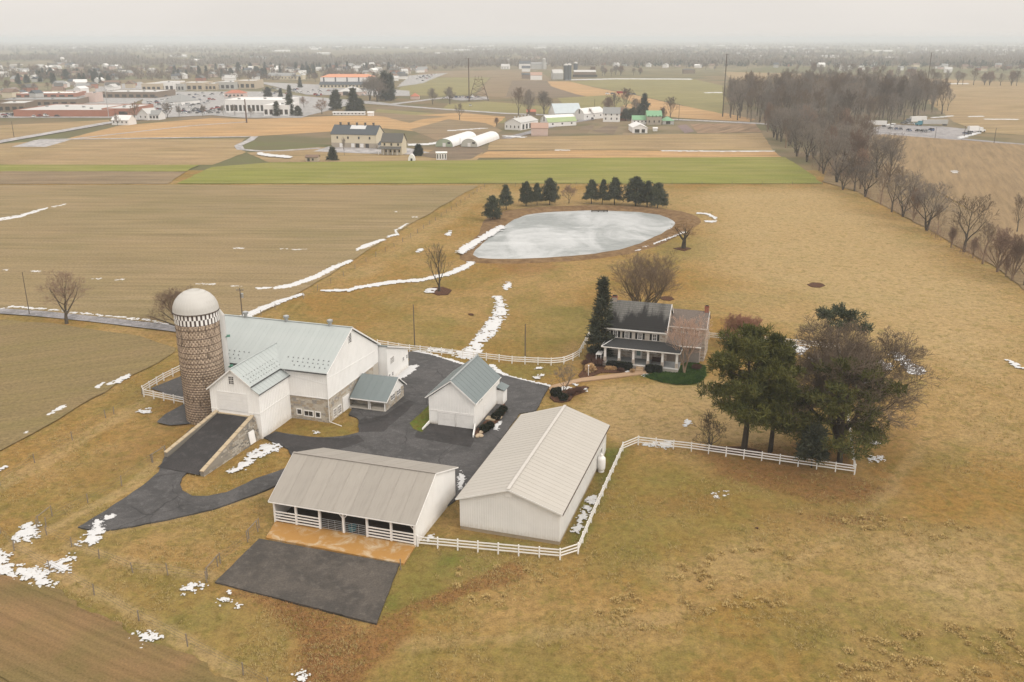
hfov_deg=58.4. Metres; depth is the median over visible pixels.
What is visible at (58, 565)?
snow
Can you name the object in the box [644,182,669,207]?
pine tree
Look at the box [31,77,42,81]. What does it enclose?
town house
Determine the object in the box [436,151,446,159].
white coop
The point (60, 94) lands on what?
flat store
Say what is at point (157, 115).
white house
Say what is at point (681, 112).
field
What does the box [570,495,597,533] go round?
snow
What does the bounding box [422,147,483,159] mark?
garden plot
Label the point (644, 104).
pine tree
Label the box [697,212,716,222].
snow
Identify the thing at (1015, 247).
bare tree
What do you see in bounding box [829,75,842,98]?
bare tree
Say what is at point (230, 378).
window
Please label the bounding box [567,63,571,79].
tower silo
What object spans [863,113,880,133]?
bare tree
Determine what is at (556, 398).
mulch bed
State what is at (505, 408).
round shrub
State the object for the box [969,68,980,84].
bare tree
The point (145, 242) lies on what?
field
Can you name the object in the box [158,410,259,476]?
barn ramp
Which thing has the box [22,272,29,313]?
utility pole
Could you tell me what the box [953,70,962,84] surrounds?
bare tree
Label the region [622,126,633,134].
garden plot
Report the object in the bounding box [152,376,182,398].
paddock paving
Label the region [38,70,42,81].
fir tree
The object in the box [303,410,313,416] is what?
window
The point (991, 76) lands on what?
bare tree
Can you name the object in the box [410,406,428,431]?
lawn
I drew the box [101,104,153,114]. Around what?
brick block
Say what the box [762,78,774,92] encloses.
bare tree
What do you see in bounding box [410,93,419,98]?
red roofed house
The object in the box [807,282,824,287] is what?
bare patch
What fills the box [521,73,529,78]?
tall shed
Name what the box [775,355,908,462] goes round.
pine tree
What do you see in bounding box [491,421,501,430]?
snow
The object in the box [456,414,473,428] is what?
garage door
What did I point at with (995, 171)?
field
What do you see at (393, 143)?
farm house
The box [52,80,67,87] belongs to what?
town house
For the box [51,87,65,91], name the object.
town house
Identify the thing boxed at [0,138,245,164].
field
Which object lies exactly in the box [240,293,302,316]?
snow
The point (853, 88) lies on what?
bare tree
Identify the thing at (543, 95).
bare tree
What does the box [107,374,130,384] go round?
snow
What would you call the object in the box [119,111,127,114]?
window
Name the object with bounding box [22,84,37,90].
town house
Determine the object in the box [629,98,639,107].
bare tree
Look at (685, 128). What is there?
garden plot
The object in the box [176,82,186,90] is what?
strip shop
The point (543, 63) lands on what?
tower silo
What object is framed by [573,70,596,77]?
cattle shed
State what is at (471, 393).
garage
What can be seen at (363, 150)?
farm yard
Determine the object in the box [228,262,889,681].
leaf litter
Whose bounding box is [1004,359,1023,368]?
snow
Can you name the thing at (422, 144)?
snow
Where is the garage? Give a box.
[422,354,508,436]
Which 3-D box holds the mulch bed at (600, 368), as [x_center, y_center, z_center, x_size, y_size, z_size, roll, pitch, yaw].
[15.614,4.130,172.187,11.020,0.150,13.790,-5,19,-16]
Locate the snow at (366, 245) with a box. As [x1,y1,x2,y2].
[356,239,384,250]
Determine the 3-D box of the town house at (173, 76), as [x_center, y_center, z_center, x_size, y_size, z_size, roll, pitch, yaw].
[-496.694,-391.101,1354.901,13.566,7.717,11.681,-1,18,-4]
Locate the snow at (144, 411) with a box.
[137,407,151,412]
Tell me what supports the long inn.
on the ground at (323, 139)
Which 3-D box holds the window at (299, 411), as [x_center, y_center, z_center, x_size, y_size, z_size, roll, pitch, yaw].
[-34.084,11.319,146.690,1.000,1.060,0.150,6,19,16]
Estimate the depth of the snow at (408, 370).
167.34 m
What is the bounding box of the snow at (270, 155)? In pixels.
[257,152,292,157]
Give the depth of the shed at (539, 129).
574.28 m
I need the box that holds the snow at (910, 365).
[888,352,924,374]
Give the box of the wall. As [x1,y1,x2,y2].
[573,75,596,76]
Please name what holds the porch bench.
on the farmhouse
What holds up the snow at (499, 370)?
on the driveway at (161, 495)
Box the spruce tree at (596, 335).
[584,275,615,361]
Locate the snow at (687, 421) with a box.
[683,419,691,426]
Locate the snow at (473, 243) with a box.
[457,225,505,253]
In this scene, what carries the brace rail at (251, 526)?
on the meadow
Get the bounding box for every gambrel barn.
[539,114,576,126]
[574,106,602,119]
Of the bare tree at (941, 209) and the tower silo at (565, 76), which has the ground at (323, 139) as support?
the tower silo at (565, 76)
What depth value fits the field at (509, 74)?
1579.04 m
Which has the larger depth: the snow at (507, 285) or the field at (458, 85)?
the field at (458, 85)
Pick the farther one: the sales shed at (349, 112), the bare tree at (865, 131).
the sales shed at (349, 112)
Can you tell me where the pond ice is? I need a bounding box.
[473,210,674,258]
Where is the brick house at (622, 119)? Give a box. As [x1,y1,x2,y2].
[620,107,627,120]
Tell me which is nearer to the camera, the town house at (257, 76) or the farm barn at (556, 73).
the town house at (257, 76)
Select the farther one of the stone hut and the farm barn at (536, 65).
the farm barn at (536, 65)
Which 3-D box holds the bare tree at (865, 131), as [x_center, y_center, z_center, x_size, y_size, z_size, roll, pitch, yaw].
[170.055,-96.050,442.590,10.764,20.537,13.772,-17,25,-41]
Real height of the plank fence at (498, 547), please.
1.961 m
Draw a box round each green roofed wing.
[631,115,645,123]
[661,116,673,123]
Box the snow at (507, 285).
[502,282,511,289]
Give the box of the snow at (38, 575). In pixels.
[0,548,59,587]
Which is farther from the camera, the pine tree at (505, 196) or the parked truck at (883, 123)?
the parked truck at (883, 123)
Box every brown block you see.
[0,97,88,105]
[0,100,37,111]
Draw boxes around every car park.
[445,96,488,99]
[871,125,976,139]
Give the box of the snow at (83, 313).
[1,305,168,324]
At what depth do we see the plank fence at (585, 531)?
122.30 m
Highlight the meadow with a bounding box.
[0,170,1023,681]
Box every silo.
[172,288,232,424]
[542,58,545,68]
[563,64,567,79]
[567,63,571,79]
[573,62,577,69]
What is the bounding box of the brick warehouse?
[13,104,125,115]
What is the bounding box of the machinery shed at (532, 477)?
[455,405,609,544]
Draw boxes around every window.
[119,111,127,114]
[228,376,234,384]
[296,408,302,414]
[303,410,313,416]
[315,411,320,417]
[333,407,336,417]
[337,404,341,414]
[611,330,619,336]
[622,331,631,338]
[635,333,644,339]
[650,334,658,340]
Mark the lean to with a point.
(393, 361)
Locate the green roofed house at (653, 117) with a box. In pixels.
[645,110,661,124]
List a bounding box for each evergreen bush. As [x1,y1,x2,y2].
[620,108,631,120]
[628,109,637,114]
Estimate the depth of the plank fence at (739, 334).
184.42 m
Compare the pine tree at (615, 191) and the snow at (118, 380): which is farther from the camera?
the pine tree at (615, 191)
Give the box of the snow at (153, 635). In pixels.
[131,630,163,647]
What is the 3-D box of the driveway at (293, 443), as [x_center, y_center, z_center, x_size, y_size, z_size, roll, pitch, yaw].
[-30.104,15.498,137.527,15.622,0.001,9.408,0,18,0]
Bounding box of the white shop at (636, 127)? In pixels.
[628,121,647,132]
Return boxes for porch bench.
[652,357,660,363]
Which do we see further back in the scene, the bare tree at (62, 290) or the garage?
the bare tree at (62, 290)
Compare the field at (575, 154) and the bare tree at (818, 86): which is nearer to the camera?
the field at (575, 154)
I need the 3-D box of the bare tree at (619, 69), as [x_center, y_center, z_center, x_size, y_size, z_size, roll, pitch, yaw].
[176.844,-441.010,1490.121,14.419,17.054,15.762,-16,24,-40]
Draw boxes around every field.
[0,120,109,139]
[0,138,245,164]
[0,165,197,170]
[0,171,183,183]
[0,185,477,323]
[0,320,174,449]
[0,575,236,681]
[67,113,504,138]
[179,157,820,183]
[249,147,481,161]
[308,109,445,122]
[375,109,505,122]
[399,77,490,95]
[409,119,501,140]
[417,70,548,78]
[443,101,549,113]
[474,150,780,157]
[477,77,551,97]
[488,133,772,150]
[506,81,581,97]
[548,81,754,121]
[558,95,633,108]
[570,79,725,113]
[726,72,1023,85]
[823,146,1023,288]
[869,134,1023,248]
[922,84,1023,134]
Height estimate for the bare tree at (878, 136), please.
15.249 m
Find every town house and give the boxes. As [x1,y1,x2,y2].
[1,88,19,97]
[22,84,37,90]
[29,90,43,96]
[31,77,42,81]
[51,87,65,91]
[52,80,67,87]
[54,83,63,86]
[73,79,87,85]
[73,86,88,92]
[75,83,90,86]
[87,82,97,87]
[87,86,94,91]
[104,82,120,88]
[106,80,121,87]
[106,84,119,90]
[125,80,135,87]
[171,74,181,79]
[181,73,187,78]
[195,75,205,80]
[224,75,235,80]
[251,73,259,78]
[398,73,407,78]
[415,68,424,72]
[911,63,920,66]
[944,67,952,72]
[961,64,968,68]
[981,66,987,70]
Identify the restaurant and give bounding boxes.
[224,90,246,96]
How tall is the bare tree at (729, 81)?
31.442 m
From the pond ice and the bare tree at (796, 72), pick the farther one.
the bare tree at (796, 72)
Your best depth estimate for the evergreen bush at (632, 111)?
678.78 m
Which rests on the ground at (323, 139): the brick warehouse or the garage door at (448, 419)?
the brick warehouse
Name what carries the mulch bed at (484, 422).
on the meadow
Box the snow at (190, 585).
[179,581,208,594]
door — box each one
[217,391,248,415]
[248,430,255,444]
[342,393,349,411]
[438,412,454,426]
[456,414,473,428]
[635,351,641,358]
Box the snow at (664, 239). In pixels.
[645,232,684,246]
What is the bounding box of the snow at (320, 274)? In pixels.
[273,260,352,288]
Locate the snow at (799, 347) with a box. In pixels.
[792,344,808,353]
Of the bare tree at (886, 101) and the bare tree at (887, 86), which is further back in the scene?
the bare tree at (887, 86)
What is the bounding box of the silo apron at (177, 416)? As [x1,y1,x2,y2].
[157,404,189,424]
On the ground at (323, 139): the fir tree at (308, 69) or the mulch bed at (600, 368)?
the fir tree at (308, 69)
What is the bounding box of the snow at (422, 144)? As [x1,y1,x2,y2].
[408,142,435,145]
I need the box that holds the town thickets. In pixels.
[0,53,1022,79]
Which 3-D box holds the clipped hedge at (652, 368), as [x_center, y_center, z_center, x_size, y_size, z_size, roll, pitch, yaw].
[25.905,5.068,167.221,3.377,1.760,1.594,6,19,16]
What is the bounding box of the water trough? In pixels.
[348,523,356,531]
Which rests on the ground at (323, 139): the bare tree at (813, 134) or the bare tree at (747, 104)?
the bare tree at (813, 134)
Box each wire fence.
[0,388,142,484]
[0,531,268,681]
[35,519,207,582]
[44,448,164,525]
[205,521,258,576]
[248,184,484,315]
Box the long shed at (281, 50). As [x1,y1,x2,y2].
[272,50,290,51]
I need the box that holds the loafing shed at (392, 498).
[268,448,458,545]
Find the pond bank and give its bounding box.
[459,205,700,263]
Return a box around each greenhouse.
[436,131,475,146]
[461,131,499,146]
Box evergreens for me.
[0,41,1019,67]
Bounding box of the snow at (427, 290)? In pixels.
[424,288,436,292]
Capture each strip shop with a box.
[141,82,163,88]
[155,81,184,90]
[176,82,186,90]
[180,81,212,89]
[205,82,218,89]
[215,81,237,88]
[234,79,263,88]
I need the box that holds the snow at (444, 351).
[428,348,461,353]
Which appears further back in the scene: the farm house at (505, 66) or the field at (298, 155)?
the farm house at (505, 66)
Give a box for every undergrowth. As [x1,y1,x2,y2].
[741,105,944,127]
[797,151,1023,276]
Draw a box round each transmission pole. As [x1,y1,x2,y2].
[244,99,246,122]
[468,58,469,100]
[722,54,726,116]
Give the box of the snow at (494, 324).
[453,298,509,359]
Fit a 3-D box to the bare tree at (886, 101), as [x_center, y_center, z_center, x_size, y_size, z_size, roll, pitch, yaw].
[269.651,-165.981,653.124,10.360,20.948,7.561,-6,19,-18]
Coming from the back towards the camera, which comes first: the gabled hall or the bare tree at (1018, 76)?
the gabled hall
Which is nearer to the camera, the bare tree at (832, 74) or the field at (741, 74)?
the bare tree at (832, 74)
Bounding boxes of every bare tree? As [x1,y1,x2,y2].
[35,270,94,323]
[137,285,191,325]
[360,75,378,100]
[364,74,390,100]
[424,243,448,290]
[427,88,438,103]
[443,87,455,103]
[455,103,464,119]
[510,86,525,115]
[520,89,537,113]
[536,90,553,113]
[549,362,576,390]
[561,185,577,199]
[602,96,615,106]
[606,249,686,302]
[611,92,619,106]
[617,65,624,75]
[617,87,633,106]
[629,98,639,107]
[660,107,666,118]
[663,96,678,117]
[664,312,712,372]
[692,409,726,448]
[719,313,762,340]
[722,75,738,115]
[722,79,742,117]
[727,81,750,117]
[730,78,747,119]
[733,75,748,111]
[737,82,749,114]
[743,87,758,120]
[744,73,758,110]
[744,94,755,117]
[748,72,762,105]
[749,75,768,115]
[755,91,767,122]
[756,90,773,122]
[761,72,779,89]
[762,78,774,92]
[762,102,772,131]
[766,104,788,139]
[766,114,778,136]
[767,73,784,107]
[768,105,779,125]
[768,313,946,451]
[770,107,791,141]
[779,113,811,155]
[781,107,802,144]
[781,118,792,147]
[781,123,796,145]
[782,77,804,109]
[787,125,800,152]
[790,69,801,82]
[791,75,804,106]
[795,119,822,161]
[802,116,833,155]
[803,125,825,158]
[806,81,827,105]
[807,129,842,173]
[809,62,817,70]
[810,143,829,170]
[815,133,857,181]
[816,65,824,73]
[823,125,837,165]
[826,69,840,78]
[828,72,840,88]
[828,159,860,189]
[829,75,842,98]
[837,127,873,175]
[838,153,868,190]
[839,63,849,73]
[840,72,849,91]
[840,123,872,167]
[841,89,856,110]
[843,82,863,115]
[847,159,882,196]
[848,78,867,111]
[851,79,871,115]
[854,121,876,153]
[854,148,871,188]
[855,69,863,78]
[855,114,873,136]
[856,116,879,136]
[859,68,869,79]
[862,76,878,112]
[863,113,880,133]
[863,136,896,177]
[868,71,882,88]
[869,132,888,158]
[870,96,886,119]
[875,78,895,98]
[875,93,886,117]
[875,131,908,180]
[875,162,891,203]
[878,76,894,118]
[879,165,907,211]
[885,94,895,121]
[886,170,927,216]
[887,93,903,123]
[890,79,902,110]
[890,81,909,116]
[894,80,904,118]
[896,75,908,111]
[897,178,957,230]
[900,73,913,107]
[900,86,912,119]
[902,187,926,220]
[904,79,926,115]
[905,68,914,79]
[906,81,923,115]
[916,75,931,113]
[922,79,933,111]
[923,87,941,110]
[928,68,935,83]
[932,70,944,89]
[932,79,941,95]
[934,204,946,232]
[936,78,951,113]
[943,87,955,110]
[947,226,958,246]
[948,194,998,251]
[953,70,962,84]
[967,237,982,256]
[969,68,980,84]
[973,222,997,263]
[975,225,1017,271]
[980,72,988,84]
[985,70,996,84]
[996,234,1023,280]
[1002,257,1011,276]
[1008,70,1016,85]
[1009,243,1023,284]
[1012,192,1023,231]
[1014,70,1022,85]
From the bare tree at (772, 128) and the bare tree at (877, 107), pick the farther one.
the bare tree at (877, 107)
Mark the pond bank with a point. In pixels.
(508, 216)
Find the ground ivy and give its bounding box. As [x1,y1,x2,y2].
[642,362,706,384]
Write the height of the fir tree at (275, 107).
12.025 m
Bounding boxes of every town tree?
[113,113,120,125]
[125,101,138,116]
[161,103,172,117]
[300,96,308,104]
[312,98,326,112]
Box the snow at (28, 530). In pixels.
[11,522,41,543]
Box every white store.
[224,97,298,112]
[263,102,298,115]
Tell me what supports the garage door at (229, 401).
in the bank barn at (279, 373)
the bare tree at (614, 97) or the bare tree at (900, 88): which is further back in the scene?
the bare tree at (614, 97)
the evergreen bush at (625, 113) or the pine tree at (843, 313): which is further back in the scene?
the evergreen bush at (625, 113)
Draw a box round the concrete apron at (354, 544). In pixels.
[266,519,415,564]
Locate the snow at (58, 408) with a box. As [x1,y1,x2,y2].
[47,404,66,414]
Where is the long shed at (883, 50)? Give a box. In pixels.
[872,50,892,51]
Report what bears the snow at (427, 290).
on the mulch bed at (444, 291)
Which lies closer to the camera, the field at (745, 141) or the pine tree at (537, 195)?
the pine tree at (537, 195)
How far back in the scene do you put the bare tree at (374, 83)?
881.08 m
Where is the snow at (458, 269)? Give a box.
[320,261,473,291]
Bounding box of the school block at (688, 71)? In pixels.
[682,69,694,73]
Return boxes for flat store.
[16,91,85,96]
[102,89,175,97]
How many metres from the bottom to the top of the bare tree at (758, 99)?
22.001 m
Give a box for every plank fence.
[141,365,183,402]
[377,332,589,363]
[417,535,578,559]
[578,437,637,547]
[638,436,855,474]
[709,332,832,345]
[839,345,856,471]
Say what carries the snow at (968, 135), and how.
on the car park at (941, 131)
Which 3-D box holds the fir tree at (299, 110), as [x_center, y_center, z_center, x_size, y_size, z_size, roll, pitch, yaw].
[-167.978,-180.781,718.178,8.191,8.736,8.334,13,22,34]
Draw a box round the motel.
[319,74,376,87]
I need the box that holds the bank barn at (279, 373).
[206,311,380,438]
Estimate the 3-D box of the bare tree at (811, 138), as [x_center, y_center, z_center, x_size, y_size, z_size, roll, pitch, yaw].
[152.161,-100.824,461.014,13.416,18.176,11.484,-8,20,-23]
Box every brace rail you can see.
[35,505,52,523]
[205,553,220,577]
[246,518,259,538]
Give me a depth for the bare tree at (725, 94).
696.53 m
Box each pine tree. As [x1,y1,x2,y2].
[481,195,502,218]
[498,184,513,209]
[518,181,534,205]
[532,182,543,202]
[540,177,560,204]
[582,178,598,203]
[596,178,608,204]
[603,177,624,204]
[621,176,648,205]
[638,93,650,112]
[640,180,653,206]
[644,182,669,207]
[696,321,811,449]
[726,330,823,452]
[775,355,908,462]
[815,302,875,420]
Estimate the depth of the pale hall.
976.60 m
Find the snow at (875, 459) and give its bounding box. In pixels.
[868,455,879,462]
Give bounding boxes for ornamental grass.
[584,363,596,372]
[605,365,616,369]
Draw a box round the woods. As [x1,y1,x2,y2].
[0,40,1023,65]
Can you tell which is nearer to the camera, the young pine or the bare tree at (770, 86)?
the young pine
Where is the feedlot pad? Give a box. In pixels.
[215,538,399,624]
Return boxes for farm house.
[377,133,406,154]
[501,64,509,68]
[519,61,530,68]
[522,66,529,71]
[603,107,620,121]
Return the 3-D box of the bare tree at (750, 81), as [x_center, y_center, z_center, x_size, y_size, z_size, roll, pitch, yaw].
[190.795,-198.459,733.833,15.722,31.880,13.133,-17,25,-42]
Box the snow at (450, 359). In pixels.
[414,351,463,363]
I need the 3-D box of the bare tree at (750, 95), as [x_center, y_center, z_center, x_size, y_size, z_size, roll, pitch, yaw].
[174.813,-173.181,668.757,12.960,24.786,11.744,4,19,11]
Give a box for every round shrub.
[478,424,489,431]
[485,421,494,428]
[491,412,500,419]
[495,408,504,415]
[498,405,507,411]
[550,387,561,396]
[558,392,568,400]
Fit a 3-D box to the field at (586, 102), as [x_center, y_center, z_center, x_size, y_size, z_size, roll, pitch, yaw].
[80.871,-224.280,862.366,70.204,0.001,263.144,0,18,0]
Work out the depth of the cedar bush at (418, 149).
474.33 m
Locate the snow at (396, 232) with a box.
[388,223,408,236]
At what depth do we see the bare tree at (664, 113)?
666.74 m
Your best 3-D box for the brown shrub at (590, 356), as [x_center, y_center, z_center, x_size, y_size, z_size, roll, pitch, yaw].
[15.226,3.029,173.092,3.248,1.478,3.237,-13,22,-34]
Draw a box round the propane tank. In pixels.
[597,453,605,472]
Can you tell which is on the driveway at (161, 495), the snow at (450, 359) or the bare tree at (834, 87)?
the snow at (450, 359)
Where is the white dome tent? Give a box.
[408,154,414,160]
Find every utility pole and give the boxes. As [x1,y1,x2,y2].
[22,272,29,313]
[236,288,243,315]
[413,304,414,346]
[525,324,525,360]
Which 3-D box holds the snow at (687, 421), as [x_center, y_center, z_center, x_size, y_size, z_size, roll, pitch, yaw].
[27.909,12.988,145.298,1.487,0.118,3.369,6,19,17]
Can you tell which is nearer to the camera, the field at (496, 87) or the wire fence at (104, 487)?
the wire fence at (104, 487)
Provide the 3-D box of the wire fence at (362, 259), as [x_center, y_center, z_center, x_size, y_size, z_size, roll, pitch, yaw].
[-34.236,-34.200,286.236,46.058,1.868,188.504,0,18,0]
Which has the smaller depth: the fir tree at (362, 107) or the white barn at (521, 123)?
the white barn at (521, 123)
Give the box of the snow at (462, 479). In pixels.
[457,470,466,488]
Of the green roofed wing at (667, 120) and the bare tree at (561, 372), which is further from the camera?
the green roofed wing at (667, 120)
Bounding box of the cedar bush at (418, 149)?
[413,144,423,155]
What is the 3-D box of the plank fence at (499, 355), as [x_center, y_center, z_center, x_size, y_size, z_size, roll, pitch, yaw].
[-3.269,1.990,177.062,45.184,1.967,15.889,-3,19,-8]
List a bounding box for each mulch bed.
[431,287,451,294]
[475,404,504,434]
[550,386,588,402]
[578,360,626,377]
[673,247,690,250]
[704,446,761,455]
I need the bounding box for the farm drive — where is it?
[503,119,594,138]
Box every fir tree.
[16,73,21,83]
[23,74,30,82]
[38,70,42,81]
[50,73,56,83]
[61,68,69,79]
[90,71,98,81]
[263,86,272,96]
[272,101,280,115]
[277,88,282,96]
[284,94,294,114]
[286,84,291,94]
[293,105,303,115]
[297,76,303,86]
[306,65,311,73]
[326,146,339,159]
[328,89,342,109]
[343,87,363,110]
[358,98,365,110]
[375,70,391,100]
[385,72,396,100]
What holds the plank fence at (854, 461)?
on the meadow
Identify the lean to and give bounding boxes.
[377,344,410,376]
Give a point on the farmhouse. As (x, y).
(639, 332)
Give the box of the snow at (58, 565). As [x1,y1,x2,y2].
[44,552,76,572]
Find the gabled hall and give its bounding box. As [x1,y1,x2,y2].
[295,71,305,78]
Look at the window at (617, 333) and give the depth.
171.82 m
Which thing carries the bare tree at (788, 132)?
on the ground at (323, 139)
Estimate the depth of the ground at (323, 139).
1497.74 m
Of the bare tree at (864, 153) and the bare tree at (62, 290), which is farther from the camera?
the bare tree at (864, 153)
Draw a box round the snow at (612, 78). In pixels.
[571,78,691,79]
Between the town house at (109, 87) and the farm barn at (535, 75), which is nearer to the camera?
the town house at (109, 87)
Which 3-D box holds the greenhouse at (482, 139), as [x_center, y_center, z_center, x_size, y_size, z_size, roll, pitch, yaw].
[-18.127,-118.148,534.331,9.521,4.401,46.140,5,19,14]
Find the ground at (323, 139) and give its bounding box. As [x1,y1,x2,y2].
[0,40,1023,169]
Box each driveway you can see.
[78,351,548,531]
[264,431,363,454]
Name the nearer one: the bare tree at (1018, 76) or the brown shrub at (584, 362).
the brown shrub at (584, 362)
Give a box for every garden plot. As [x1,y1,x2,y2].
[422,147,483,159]
[592,124,618,133]
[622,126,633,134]
[678,124,693,132]
[691,124,760,132]
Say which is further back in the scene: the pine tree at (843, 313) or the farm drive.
the farm drive
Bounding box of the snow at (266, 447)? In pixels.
[227,442,282,472]
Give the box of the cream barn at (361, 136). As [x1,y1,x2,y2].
[330,122,383,147]
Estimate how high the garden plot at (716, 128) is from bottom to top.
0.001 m
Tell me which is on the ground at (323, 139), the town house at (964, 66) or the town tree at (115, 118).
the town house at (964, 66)
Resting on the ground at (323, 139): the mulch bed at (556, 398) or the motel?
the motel
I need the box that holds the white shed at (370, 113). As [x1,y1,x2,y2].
[367,111,374,115]
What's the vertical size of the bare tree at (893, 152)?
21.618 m
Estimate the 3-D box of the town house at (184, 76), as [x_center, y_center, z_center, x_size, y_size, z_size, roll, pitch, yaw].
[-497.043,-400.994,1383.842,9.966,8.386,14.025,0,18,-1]
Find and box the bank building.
[162,94,199,103]
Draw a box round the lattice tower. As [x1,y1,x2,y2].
[469,76,488,99]
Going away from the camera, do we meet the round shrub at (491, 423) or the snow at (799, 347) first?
the round shrub at (491, 423)
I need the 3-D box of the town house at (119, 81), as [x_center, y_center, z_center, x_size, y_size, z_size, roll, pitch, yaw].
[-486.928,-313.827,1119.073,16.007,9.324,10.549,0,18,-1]
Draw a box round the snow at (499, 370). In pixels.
[489,364,550,386]
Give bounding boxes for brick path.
[549,368,645,389]
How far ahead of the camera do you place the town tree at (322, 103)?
733.50 m
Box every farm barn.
[530,72,541,79]
[531,62,546,68]
[551,69,562,78]
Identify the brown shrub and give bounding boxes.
[566,389,576,395]
[574,386,583,391]
[581,359,594,366]
[584,353,598,359]
[592,357,605,364]
[691,363,702,369]
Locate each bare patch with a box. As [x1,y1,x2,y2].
[660,296,673,300]
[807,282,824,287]
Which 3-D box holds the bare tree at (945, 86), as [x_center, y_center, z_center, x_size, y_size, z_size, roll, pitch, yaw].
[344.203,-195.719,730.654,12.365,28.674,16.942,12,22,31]
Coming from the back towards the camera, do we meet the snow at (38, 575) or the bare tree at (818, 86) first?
the bare tree at (818, 86)
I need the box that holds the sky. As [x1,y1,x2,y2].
[0,0,1023,39]
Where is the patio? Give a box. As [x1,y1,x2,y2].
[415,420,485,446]
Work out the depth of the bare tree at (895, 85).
727.87 m
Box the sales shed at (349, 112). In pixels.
[332,111,365,114]
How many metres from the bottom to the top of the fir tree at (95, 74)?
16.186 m
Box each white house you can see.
[111,115,136,124]
[137,107,155,119]
[149,110,165,119]
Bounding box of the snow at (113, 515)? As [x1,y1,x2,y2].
[104,513,115,519]
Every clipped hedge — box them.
[606,360,633,370]
[645,364,662,372]
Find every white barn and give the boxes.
[505,114,537,129]
[548,103,579,115]
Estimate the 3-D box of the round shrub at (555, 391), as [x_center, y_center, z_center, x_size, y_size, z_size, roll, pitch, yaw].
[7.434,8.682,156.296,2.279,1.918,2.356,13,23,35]
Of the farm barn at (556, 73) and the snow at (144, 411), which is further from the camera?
the farm barn at (556, 73)
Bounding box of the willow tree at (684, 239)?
[667,218,700,248]
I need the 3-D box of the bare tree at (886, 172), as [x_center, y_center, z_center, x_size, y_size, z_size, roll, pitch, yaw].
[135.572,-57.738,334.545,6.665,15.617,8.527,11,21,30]
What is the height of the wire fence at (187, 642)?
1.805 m
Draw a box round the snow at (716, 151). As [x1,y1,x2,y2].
[661,150,772,151]
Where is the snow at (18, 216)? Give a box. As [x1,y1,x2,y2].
[0,207,47,220]
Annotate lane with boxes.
[0,308,175,331]
[38,136,319,150]
[72,122,238,138]
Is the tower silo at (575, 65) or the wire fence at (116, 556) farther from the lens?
the tower silo at (575, 65)
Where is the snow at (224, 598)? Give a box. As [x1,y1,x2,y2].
[215,590,231,605]
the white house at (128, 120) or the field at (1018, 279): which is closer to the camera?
the field at (1018, 279)
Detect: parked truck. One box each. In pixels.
[859,120,886,126]
[904,116,926,122]
[915,120,947,125]
[967,126,985,131]
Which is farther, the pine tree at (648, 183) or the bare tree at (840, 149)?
the bare tree at (840, 149)
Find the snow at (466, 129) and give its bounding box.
[447,128,483,130]
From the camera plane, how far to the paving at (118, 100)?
909.09 m
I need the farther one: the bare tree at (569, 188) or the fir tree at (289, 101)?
the fir tree at (289, 101)
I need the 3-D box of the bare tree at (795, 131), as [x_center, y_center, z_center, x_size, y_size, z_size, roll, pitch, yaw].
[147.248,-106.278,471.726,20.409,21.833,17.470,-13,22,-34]
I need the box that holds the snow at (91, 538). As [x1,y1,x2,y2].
[74,518,105,545]
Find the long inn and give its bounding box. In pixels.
[268,73,302,79]
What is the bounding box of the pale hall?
[338,86,366,95]
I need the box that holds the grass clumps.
[452,509,1023,681]
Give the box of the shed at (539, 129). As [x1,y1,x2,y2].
[531,123,548,135]
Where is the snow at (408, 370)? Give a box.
[396,365,418,378]
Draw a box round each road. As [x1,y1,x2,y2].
[0,119,141,142]
[365,103,766,124]
[383,98,441,104]
[738,121,1023,144]
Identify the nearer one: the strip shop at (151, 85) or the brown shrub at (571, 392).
the brown shrub at (571, 392)
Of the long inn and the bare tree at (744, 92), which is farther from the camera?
the long inn
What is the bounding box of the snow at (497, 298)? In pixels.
[492,296,502,301]
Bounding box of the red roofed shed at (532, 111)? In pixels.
[526,109,535,114]
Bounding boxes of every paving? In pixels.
[0,113,135,117]
[40,82,142,105]
[135,91,404,118]
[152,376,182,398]
[264,82,409,95]
[397,73,446,86]
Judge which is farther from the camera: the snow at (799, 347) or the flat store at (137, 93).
the flat store at (137, 93)
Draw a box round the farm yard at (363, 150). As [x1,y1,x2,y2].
[316,146,429,153]
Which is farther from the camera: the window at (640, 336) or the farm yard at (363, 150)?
the farm yard at (363, 150)
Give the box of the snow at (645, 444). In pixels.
[642,441,671,449]
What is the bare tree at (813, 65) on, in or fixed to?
on the field at (741, 74)
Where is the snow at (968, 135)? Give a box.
[957,132,980,138]
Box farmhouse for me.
[596,295,710,371]
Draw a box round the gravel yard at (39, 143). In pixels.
[12,139,70,146]
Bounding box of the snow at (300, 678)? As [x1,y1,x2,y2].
[291,669,310,681]
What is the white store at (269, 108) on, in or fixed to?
on the ground at (323, 139)
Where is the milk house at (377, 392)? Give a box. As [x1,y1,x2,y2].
[349,373,406,411]
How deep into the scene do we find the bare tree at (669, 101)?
681.65 m
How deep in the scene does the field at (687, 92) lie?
1088.09 m
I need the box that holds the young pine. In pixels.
[792,421,831,467]
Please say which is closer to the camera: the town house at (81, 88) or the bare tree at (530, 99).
the bare tree at (530, 99)
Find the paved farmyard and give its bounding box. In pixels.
[358,400,414,431]
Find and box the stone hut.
[305,155,320,161]

